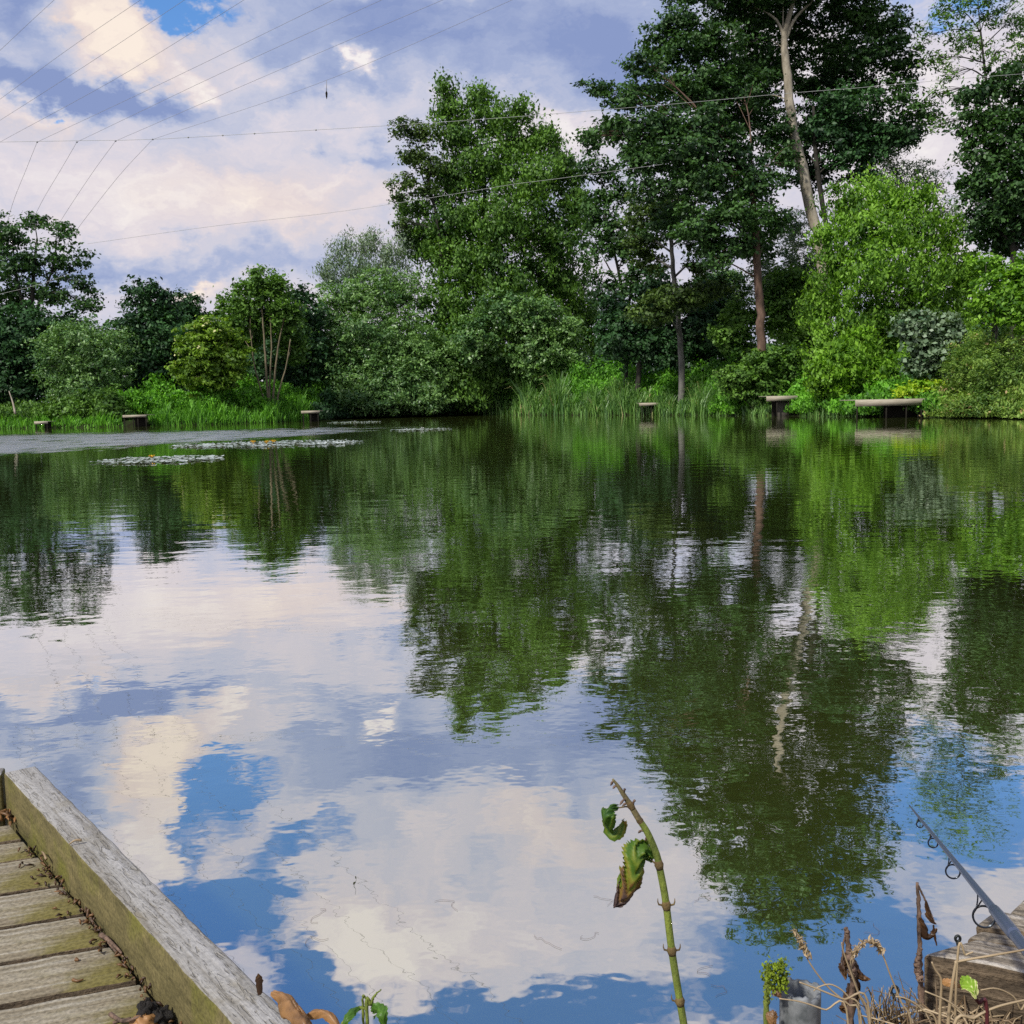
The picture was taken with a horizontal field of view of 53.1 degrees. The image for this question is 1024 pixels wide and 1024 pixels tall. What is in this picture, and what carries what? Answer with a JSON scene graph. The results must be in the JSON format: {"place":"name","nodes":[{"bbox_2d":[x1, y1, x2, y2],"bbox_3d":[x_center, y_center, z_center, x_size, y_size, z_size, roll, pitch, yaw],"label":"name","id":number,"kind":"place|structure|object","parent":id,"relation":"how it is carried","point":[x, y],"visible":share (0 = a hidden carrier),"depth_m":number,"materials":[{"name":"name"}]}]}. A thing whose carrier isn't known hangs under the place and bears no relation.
{"place":"outdoors","nodes":[
{"label":"outdoors","id":0,"kind":"place"},
{"bbox_2d":[2,0,139,97],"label":"cord","id":1,"kind":"object","parent":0,"point":[73,45],"visible":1,"depth_m":12.88,"materials":[{"name":"fabric"}]},
{"bbox_2d":[1,0,183,119],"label":"cord","id":2,"kind":"object","parent":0,"point":[102,54],"visible":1,"depth_m":12.64,"materials":[{"name":"fabric"}]},
{"bbox_2d":[2,1,241,140],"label":"cord","id":3,"kind":"object","parent":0,"point":[126,72],"visible":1,"depth_m":13.05,"materials":[{"name":"fabric"}]},
{"bbox_2d":[27,0,380,230],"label":"cord","id":4,"kind":"object","parent":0,"point":[184,90],"visible":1,"depth_m":16.65,"materials":[{"name":"grey plastic"}]},
{"bbox_2d":[53,0,441,233],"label":"cord","id":5,"kind":"object","parent":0,"point":[234,89],"visible":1,"depth_m":16.42,"materials":[{"name":"fabric"}]},
{"bbox_2d":[88,164,661,243],"bbox_3d":[-7.739,-15.874,54.307,31.687,1.922,3.573,0,6,15],"label":"cord","id":6,"kind":"object","parent":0,"point":[361,208],"visible":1,"depth_m":56.28,"materials":[{"name":"fabric"}]},
{"bbox_2d":[0,415,1023,1023],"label":"water","id":7,"kind":"structure","parent":0,"point":[382,695],"depth_m":4.63,"materials":[{"name":"liquid"}]},
{"bbox_2d":[34,421,51,428],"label":"fishing platform","id":8,"kind":"structure","parent":7,"relation":"in","point":[47,424],"depth_m":74.25,"materials":[{"name":"black"}]},
{"bbox_2d":[90,455,223,463],"bbox_3d":[-8.805,-1.339,25.711,3.149,0.175,3.163,-1,6,0],"label":"water lily","id":9,"kind":"object","parent":7,"relation":"on","point":[178,458],"visible":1,"depth_m":25.62,"materials":[{"name":"green plant"}]},
{"bbox_2d":[172,439,359,447],"bbox_3d":[-8.330,-2.356,34.982,6.466,0.175,4.950,-1,6,0],"label":"water lily","id":10,"kind":"object","parent":7,"relation":"on","point":[267,443],"visible":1,"depth_m":34.68,"materials":[{"name":"green plant"}]},
{"bbox_2d":[301,410,323,421],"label":"fishing platform","id":11,"kind":"structure","parent":7,"relation":"in","point":[313,416],"depth_m":80.55,"materials":[{"name":"black"}]},
{"bbox_2d":[391,427,448,430],"bbox_3d":[-4.371,-3.986,49.219,2.957,0.175,3.257,-1,6,0],"label":"water lily","id":12,"kind":"object","parent":7,"relation":"on","point":[416,429],"visible":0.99,"depth_m":49.11,"materials":[{"name":"green plant"}]},
{"bbox_2d":[0,408,1023,428],"bbox_3d":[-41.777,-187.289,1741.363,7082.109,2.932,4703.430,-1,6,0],"label":"ground","id":13,"kind":"structure","parent":0,"point":[128,423],"depth_m":76.18,"materials":[{"name":"plant"}]},
{"bbox_2d":[0,289,105,405],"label":"dark tree","id":14,"kind":"object","parent":13,"relation":"on","point":[15,357],"visible":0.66,"depth_m":84.16,"materials":[{"name":"green plant"}]},
{"bbox_2d":[0,209,108,396],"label":"tall tree","id":15,"kind":"object","parent":13,"relation":"on","point":[23,262],"visible":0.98,"depth_m":85.83,"materials":[{"name":"green plant"}]},
{"bbox_2d":[6,0,331,224],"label":"cord","id":16,"kind":"object","parent":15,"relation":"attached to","point":[148,89],"visible":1,"depth_m":16.45,"materials":[{"name":"grey plastic"}]},
{"bbox_2d":[65,0,510,246],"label":"cord","id":17,"kind":"object","parent":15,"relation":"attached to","point":[279,97],"visible":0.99,"depth_m":16.35,"materials":[{"name":"fabric"}]},
{"bbox_2d":[0,405,122,428],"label":"reed bed","id":18,"kind":"object","parent":13,"relation":"on","point":[73,420],"visible":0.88,"depth_m":76.10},
{"bbox_2d":[0,389,137,421],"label":"undergrowth","id":19,"kind":"object","parent":13,"relation":"on","point":[25,408],"visible":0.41,"depth_m":77.42,"materials":[{"name":"green plant"}]},
{"bbox_2d":[43,387,102,420],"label":"shrub","id":20,"kind":"object","parent":13,"relation":"on","point":[74,399],"visible":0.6,"depth_m":76.75,"materials":[{"name":"green plant"}]},
{"bbox_2d":[19,312,143,408],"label":"willow","id":21,"kind":"object","parent":13,"relation":"on","point":[86,339],"visible":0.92,"depth_m":78.46,"materials":[{"name":"green plant"}]},
{"bbox_2d":[89,383,136,420],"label":"shrub","id":22,"kind":"object","parent":13,"relation":"on","point":[108,395],"visible":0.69,"depth_m":76.02,"materials":[{"name":"green plant"}]},
{"bbox_2d":[122,414,154,426],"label":"fishing platform","id":23,"kind":"structure","parent":13,"relation":"on","point":[140,420],"depth_m":73.77,"materials":[{"name":"black"}]},
{"bbox_2d":[0,767,290,1023],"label":"wooden platform","id":24,"kind":"structure","parent":13,"relation":"on","point":[185,966],"depth_m":1.78,"materials":[{"name":"wood"}]},
{"bbox_2d":[0,804,15,825],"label":"leaf litter","id":25,"kind":"object","parent":24,"relation":"on","point":[6,812],"visible":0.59,"depth_m":2.38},
{"bbox_2d":[18,845,182,1023],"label":"leaf litter","id":26,"kind":"object","parent":24,"relation":"on","point":[88,915],"visible":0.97,"depth_m":1.92,"materials":[{"name":"brown plant"}]},
{"bbox_2d":[98,932,123,956],"bbox_3d":[-0.707,0.765,1.814,0.012,0.014,0.097,-7,9,-44],"label":"twig","id":27,"kind":"object","parent":24,"relation":"on","point":[110,942],"visible":1,"depth_m":1.81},
{"bbox_2d":[108,1011,141,1023],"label":"twig","id":28,"kind":"object","parent":24,"relation":"on","point":[115,1017],"visible":1,"depth_m":1.57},
{"bbox_2d":[129,997,174,1023],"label":"leaf litter","id":29,"kind":"object","parent":24,"relation":"on","point":[149,1011],"visible":1,"depth_m":1.58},
{"bbox_2d":[255,973,263,994],"bbox_3d":[-0.351,0.654,1.420,0.012,0.032,0.004,-1,6,0],"label":"dead leaf","id":30,"kind":"object","parent":24,"relation":"on","point":[259,980],"visible":1,"depth_m":1.42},
{"bbox_2d":[271,990,339,1023],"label":"dead leaf","id":31,"kind":"object","parent":24,"relation":"on","point":[291,1010],"visible":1,"depth_m":1.25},
{"bbox_2d":[98,274,192,390],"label":"round tree","id":32,"kind":"object","parent":13,"relation":"on","point":[150,322],"visible":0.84,"depth_m":82.15,"materials":[{"name":"green plant"}]},
{"bbox_2d":[164,287,209,392],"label":"tree","id":33,"kind":"object","parent":13,"relation":"on","point":[192,309],"visible":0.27,"depth_m":94.80,"materials":[{"name":"green plant"}]},
{"bbox_2d":[164,314,256,398],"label":"elder","id":34,"kind":"object","parent":13,"relation":"on","point":[221,364],"visible":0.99,"depth_m":78.10,"materials":[{"name":"green plant"}]},
{"bbox_2d":[113,371,325,418],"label":"undergrowth","id":35,"kind":"object","parent":13,"relation":"on","point":[144,401],"visible":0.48,"depth_m":80.50,"materials":[{"name":"plant"}]},
{"bbox_2d":[147,388,315,425],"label":"reed bed","id":36,"kind":"object","parent":13,"relation":"on","point":[200,414],"visible":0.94,"depth_m":78.21,"materials":[{"name":"plant"}]},
{"bbox_2d":[190,278,333,392],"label":"dark tree","id":37,"kind":"object","parent":13,"relation":"on","point":[302,375],"visible":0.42,"depth_m":90.08,"materials":[{"name":"green plant"}]},
{"bbox_2d":[209,263,319,408],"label":"stemmed tree","id":38,"kind":"object","parent":13,"relation":"on","point":[261,316],"visible":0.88,"depth_m":82.13,"materials":[{"name":"green plant"}]},
{"bbox_2d":[306,210,418,379],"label":"grey poplar","id":39,"kind":"object","parent":13,"relation":"on","point":[386,260],"visible":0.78,"depth_m":97.57,"materials":[{"name":"green plant"}]},
{"bbox_2d":[341,989,387,1023],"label":"plant","id":40,"kind":"object","parent":13,"relation":"on","point":[380,1010],"visible":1,"depth_m":1.18,"materials":[{"name":"green plant"}]},
{"bbox_2d":[305,263,463,417],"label":"willow","id":41,"kind":"object","parent":13,"relation":"on","point":[425,391],"visible":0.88,"depth_m":92.09,"materials":[{"name":"green plant"}]},
{"bbox_2d":[308,380,490,419],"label":"undergrowth","id":42,"kind":"object","parent":13,"relation":"on","point":[328,407],"visible":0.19,"depth_m":90.31,"materials":[{"name":"green plant"}]},
{"bbox_2d":[383,113,451,335],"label":"airy branch tree","id":43,"kind":"object","parent":13,"relation":"on","point":[415,156],"visible":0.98,"depth_m":95.68,"materials":[{"name":"green plant"}]},
{"bbox_2d":[389,66,606,413],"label":"tall tree","id":44,"kind":"object","parent":13,"relation":"on","point":[500,224],"visible":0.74,"depth_m":95.86,"materials":[{"name":"green plant"}]},
{"bbox_2d":[6,289,1023,402],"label":"wood","id":45,"kind":"object","parent":13,"relation":"on","point":[597,357],"depth_m":116.29,"materials":[{"name":"plant"}]},
{"bbox_2d":[443,287,601,391],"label":"sallow","id":46,"kind":"object","parent":13,"relation":"on","point":[554,348],"visible":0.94,"depth_m":90.54,"materials":[{"name":"green plant"}]},
{"bbox_2d":[483,367,649,414],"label":"reed bed","id":47,"kind":"object","parent":13,"relation":"on","point":[558,399],"visible":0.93,"depth_m":86.51,"materials":[{"name":"plant"}]},
{"bbox_2d":[565,130,644,387],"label":"thin tree","id":48,"kind":"object","parent":13,"relation":"on","point":[596,212],"visible":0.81,"depth_m":81.74,"materials":[{"name":"green plant"}]},
{"bbox_2d":[503,354,740,404],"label":"undergrowth","id":49,"kind":"object","parent":13,"relation":"on","point":[666,378],"visible":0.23,"depth_m":83.78,"materials":[{"name":"plant"}]},
{"bbox_2d":[601,779,686,1023],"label":"nettle plant","id":50,"kind":"object","parent":13,"relation":"on","point":[636,853],"visible":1,"depth_m":1.20,"materials":[{"name":"green plant"}]},
{"bbox_2d":[637,403,662,415],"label":"fishing platform","id":51,"kind":"structure","parent":13,"relation":"on","point":[646,404],"depth_m":76.16,"materials":[{"name":"black"}]},
{"bbox_2d":[585,263,737,396],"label":"yew","id":52,"kind":"object","parent":13,"relation":"on","point":[636,342],"visible":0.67,"depth_m":79.11,"materials":[{"name":"green plant"}]},
{"bbox_2d":[610,188,742,401],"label":"alder","id":53,"kind":"object","parent":13,"relation":"on","point":[690,295],"visible":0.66,"depth_m":73.59,"materials":[{"name":"green plant"}]},
{"bbox_2d":[566,45,809,400],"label":"alder","id":54,"kind":"object","parent":13,"relation":"on","point":[701,171],"visible":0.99,"depth_m":65.68,"materials":[{"name":"green plant"}]},
{"bbox_2d":[634,366,749,415],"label":"reed bed","id":55,"kind":"object","parent":13,"relation":"on","point":[695,401],"visible":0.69,"depth_m":74.28,"materials":[{"name":"plant"}]},
{"bbox_2d":[675,263,767,369],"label":"hazel","id":56,"kind":"object","parent":13,"relation":"on","point":[734,275],"visible":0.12,"depth_m":82.79,"materials":[{"name":"green plant"}]},
{"bbox_2d":[707,388,758,414],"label":"undergrowth","id":57,"kind":"object","parent":13,"relation":"on","point":[736,405],"visible":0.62,"depth_m":68.34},
{"bbox_2d":[739,396,771,415],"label":"reed bed","id":58,"kind":"object","parent":13,"relation":"on","point":[758,408],"visible":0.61,"depth_m":66.43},
{"bbox_2d":[701,260,815,360],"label":"hazel","id":59,"kind":"object","parent":13,"relation":"on","point":[781,288],"visible":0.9,"depth_m":69.80,"materials":[{"name":"green plant"}]},
{"bbox_2d":[712,339,814,410],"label":"sallow","id":60,"kind":"object","parent":13,"relation":"on","point":[755,375],"visible":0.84,"depth_m":66.32,"materials":[{"name":"green plant"}]},
{"bbox_2d":[733,207,818,309],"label":"pale willow","id":61,"kind":"object","parent":13,"relation":"on","point":[794,249],"visible":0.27,"depth_m":81.78,"materials":[{"name":"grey plant"}]},
{"bbox_2d":[759,953,792,1023],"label":"mossy stalk","id":62,"kind":"object","parent":13,"relation":"on","point":[779,977],"visible":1,"depth_m":1.27,"materials":[{"name":"green plant"}]},
{"bbox_2d":[759,396,797,415],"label":"fishing platform","id":63,"kind":"structure","parent":13,"relation":"on","point":[779,403],"depth_m":63.71,"materials":[{"name":"black"}]},
{"bbox_2d":[617,0,951,340],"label":"alder","id":64,"kind":"object","parent":13,"relation":"on","point":[710,41],"visible":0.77,"depth_m":71.02,"materials":[{"name":"green plant"}]},
{"bbox_2d":[753,273,840,355],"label":"hazel","id":65,"kind":"object","parent":13,"relation":"on","point":[801,334],"visible":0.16,"depth_m":78.05,"materials":[{"name":"green plant"}]},
{"bbox_2d":[779,998,848,1023],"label":"dry grass","id":66,"kind":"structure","parent":13,"relation":"on","point":[835,1003],"depth_m":1.19,"materials":[{"name":"plant"}]},
{"bbox_2d":[789,928,859,1023],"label":"dry grass","id":67,"kind":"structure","parent":13,"relation":"on","point":[803,948],"depth_m":1.32,"materials":[{"name":"plant"}]},
{"bbox_2d":[798,392,858,416],"bbox_3d":[18.871,-6.457,61.013,2.421,1.753,7.182,-4,7,-22],"label":"reed bed","id":68,"kind":"object","parent":13,"relation":"on","point":[819,411],"visible":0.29,"depth_m":60.55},
{"bbox_2d":[799,981,870,1023],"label":"dry grass","id":69,"kind":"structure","parent":13,"relation":"on","point":[855,994],"depth_m":1.25,"materials":[{"name":"plant"}]},
{"bbox_2d":[813,983,861,1023],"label":"dry grass","id":70,"kind":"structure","parent":13,"relation":"on","point":[845,993],"depth_m":1.27,"materials":[{"name":"plant"}]},
{"bbox_2d":[754,77,938,334],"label":"alder","id":71,"kind":"object","parent":13,"relation":"on","point":[858,147],"visible":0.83,"depth_m":71.14,"materials":[{"name":"green plant"}]},
{"bbox_2d":[752,369,954,402],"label":"undergrowth","id":72,"kind":"object","parent":13,"relation":"on","point":[884,386],"visible":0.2,"depth_m":58.88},
{"bbox_2d":[841,942,868,1023],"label":"dry grass","id":73,"kind":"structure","parent":13,"relation":"on","point":[860,996],"depth_m":1.34,"materials":[{"name":"plant"}]},
{"bbox_2d":[802,320,912,403],"bbox_3d":[20.872,-8.570,60.362,7.973,5.459,4.301,-1,6,0],"label":"nettle bush","id":74,"kind":"object","parent":13,"relation":"on","point":[841,367],"visible":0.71,"depth_m":59.54,"materials":[{"name":"green plant"}]},
{"bbox_2d":[783,387,948,415],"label":"undergrowth","id":75,"kind":"object","parent":13,"relation":"on","point":[836,405],"visible":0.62,"depth_m":57.70,"materials":[{"name":"plant"}]},
{"bbox_2d":[839,398,924,418],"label":"fishing platform","id":76,"kind":"structure","parent":13,"relation":"on","point":[892,408],"depth_m":52.96,"materials":[{"name":"black"}]},
{"bbox_2d":[790,162,989,370],"bbox_3d":[24.456,-14.122,63.661,13.394,15.742,7.968,-1,6,0],"label":"sallow","id":77,"kind":"object","parent":13,"relation":"on","point":[873,267],"visible":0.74,"depth_m":62.94,"materials":[{"name":"green plant"}]},
{"bbox_2d":[869,937,911,1023],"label":"dry grass","id":78,"kind":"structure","parent":13,"relation":"on","point":[878,945],"depth_m":1.37,"materials":[{"name":"plant"}]},
{"bbox_2d":[895,996,937,1023],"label":"dry grass","id":79,"kind":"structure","parent":13,"relation":"on","point":[928,1012],"depth_m":1.30,"materials":[{"name":"plant"}]},
{"bbox_2d":[890,376,948,398],"bbox_3d":[21.750,-6.315,54.486,3.190,2.177,1.782,-1,6,0],"label":"yellow bush","id":80,"kind":"object","parent":13,"relation":"on","point":[911,389],"visible":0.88,"depth_m":54.12,"materials":[{"name":"green plant"}]},
{"bbox_2d":[874,145,968,295],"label":"pale willow","id":81,"kind":"object","parent":13,"relation":"on","point":[907,168],"visible":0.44,"depth_m":77.39,"materials":[{"name":"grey plant"}]},
{"bbox_2d":[913,882,937,1023],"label":"dead stalk","id":82,"kind":"object","parent":13,"relation":"on","point":[922,930],"visible":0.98,"depth_m":1.51,"materials":[{"name":"brown plant"}]},
{"bbox_2d":[883,307,968,381],"bbox_3d":[22.259,-8.094,54.486,4.750,5.591,2.902,-1,6,0],"label":"silver bush","id":83,"kind":"object","parent":13,"relation":"on","point":[916,330],"visible":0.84,"depth_m":53.84,"materials":[{"name":"green plant"}]},
{"bbox_2d":[832,973,1021,1023],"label":"dry grass","id":84,"kind":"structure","parent":13,"relation":"on","point":[930,1018],"depth_m":1.50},
{"bbox_2d":[779,976,820,1023],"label":"pipe","id":85,"kind":"object","parent":84,"relation":"on","point":[792,1012],"visible":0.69,"depth_m":1.28,"materials":[{"name":"grey plastic"}]},
{"bbox_2d":[838,927,870,1023],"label":"dead plant","id":86,"kind":"object","parent":84,"relation":"on","point":[857,973],"visible":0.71,"depth_m":1.50,"materials":[{"name":"brown plant"}]},
{"bbox_2d":[853,986,920,1023],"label":"grass tuft","id":87,"kind":"object","parent":84,"relation":"on","point":[874,1009],"visible":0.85,"depth_m":1.47,"materials":[{"name":"plant"}]},
{"bbox_2d":[931,961,942,1023],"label":"dry grass","id":88,"kind":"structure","parent":13,"relation":"on","point":[940,1002],"depth_m":1.27,"materials":[{"name":"plant"}]},
{"bbox_2d":[942,978,960,987],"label":"dead leaf","id":89,"kind":"object","parent":88,"relation":"on","point":[946,982],"visible":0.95,"depth_m":1.26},
{"bbox_2d":[924,991,983,1023],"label":"dry grass","id":90,"kind":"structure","parent":13,"relation":"on","point":[962,1012],"depth_m":1.22,"materials":[{"name":"plant"}]},
{"bbox_2d":[954,942,972,1018],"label":"dry grass","id":91,"kind":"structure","parent":13,"relation":"on","point":[956,976],"depth_m":1.25,"materials":[{"name":"plant"}]},
{"bbox_2d":[908,0,1023,343],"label":"airy tree","id":92,"kind":"object","parent":13,"relation":"on","point":[968,37],"visible":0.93,"depth_m":67.12,"materials":[{"name":"green plant"}]},
{"bbox_2d":[919,379,1023,418],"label":"undergrowth","id":93,"kind":"object","parent":13,"relation":"on","point":[1012,407],"visible":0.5,"depth_m":47.79,"materials":[{"name":"green plant"}]},
{"bbox_2d":[924,901,1023,1023],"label":"wooden platform","id":94,"kind":"structure","parent":13,"relation":"on","point":[1005,972],"depth_m":1.54,"materials":[{"name":"wood"}]},
{"bbox_2d":[909,805,1023,955],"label":"fishing rod","id":95,"kind":"object","parent":94,"relation":"on","point":[1008,927],"visible":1,"depth_m":1.53,"materials":[{"name":"grey"}]},
{"bbox_2d":[959,975,988,1023],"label":"red stalk","id":96,"kind":"object","parent":13,"relation":"on","point":[968,984],"visible":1,"depth_m":1.16,"materials":[{"name":"red"}]},
{"bbox_2d":[929,324,1023,417],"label":"twiggy bush","id":97,"kind":"object","parent":13,"relation":"on","point":[976,362],"visible":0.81,"depth_m":49.39,"materials":[{"name":"green plant"}]},
{"bbox_2d":[941,55,1023,377],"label":"dark tree","id":98,"kind":"object","parent":13,"relation":"on","point":[1001,215],"visible":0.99,"depth_m":59.55,"materials":[{"name":"green plant"}]},
{"bbox_2d":[946,949,1023,1023],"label":"dry grass","id":99,"kind":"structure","parent":13,"relation":"on","point":[953,981],"depth_m":1.25,"materials":[{"name":"plant"}]},
{"bbox_2d":[953,999,1023,1023],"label":"dry grass","id":100,"kind":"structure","parent":13,"relation":"on","point":[958,1017],"depth_m":1.17,"materials":[{"name":"plant"}]},
{"bbox_2d":[962,249,1023,385],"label":"hazel","id":101,"kind":"object","parent":13,"relation":"on","point":[1005,297],"visible":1,"depth_m":49.03,"materials":[{"name":"green plant"}]},
{"bbox_2d":[980,987,1023,1009],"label":"dry grass","id":102,"kind":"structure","parent":13,"relation":"on","point":[1022,1008],"depth_m":1.19,"materials":[{"name":"plant"}]},
{"bbox_2d":[0,0,1023,402],"label":"sky","id":103,"kind":"structure","parent":0,"point":[539,47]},
{"bbox_2d":[19,74,1016,141],"bbox_3d":[-0.059,-12.951,32.793,34.834,1.530,0.063,-1,6,0],"label":"cord","id":104,"kind":"object","parent":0,"point":[508,117],"visible":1,"depth_m":32.82,"materials":[{"name":"fabric"}]},
{"bbox_2d":[305,896,910,996],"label":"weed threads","id":105,"kind":"object","parent":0,"point":[597,932],"visible":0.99,"depth_m":2.49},
{"bbox_2d":[848,934,872,1005],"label":"dry grass","id":106,"kind":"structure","parent":0,"point":[856,949],"depth_m":1.35,"materials":[{"name":"plant"}]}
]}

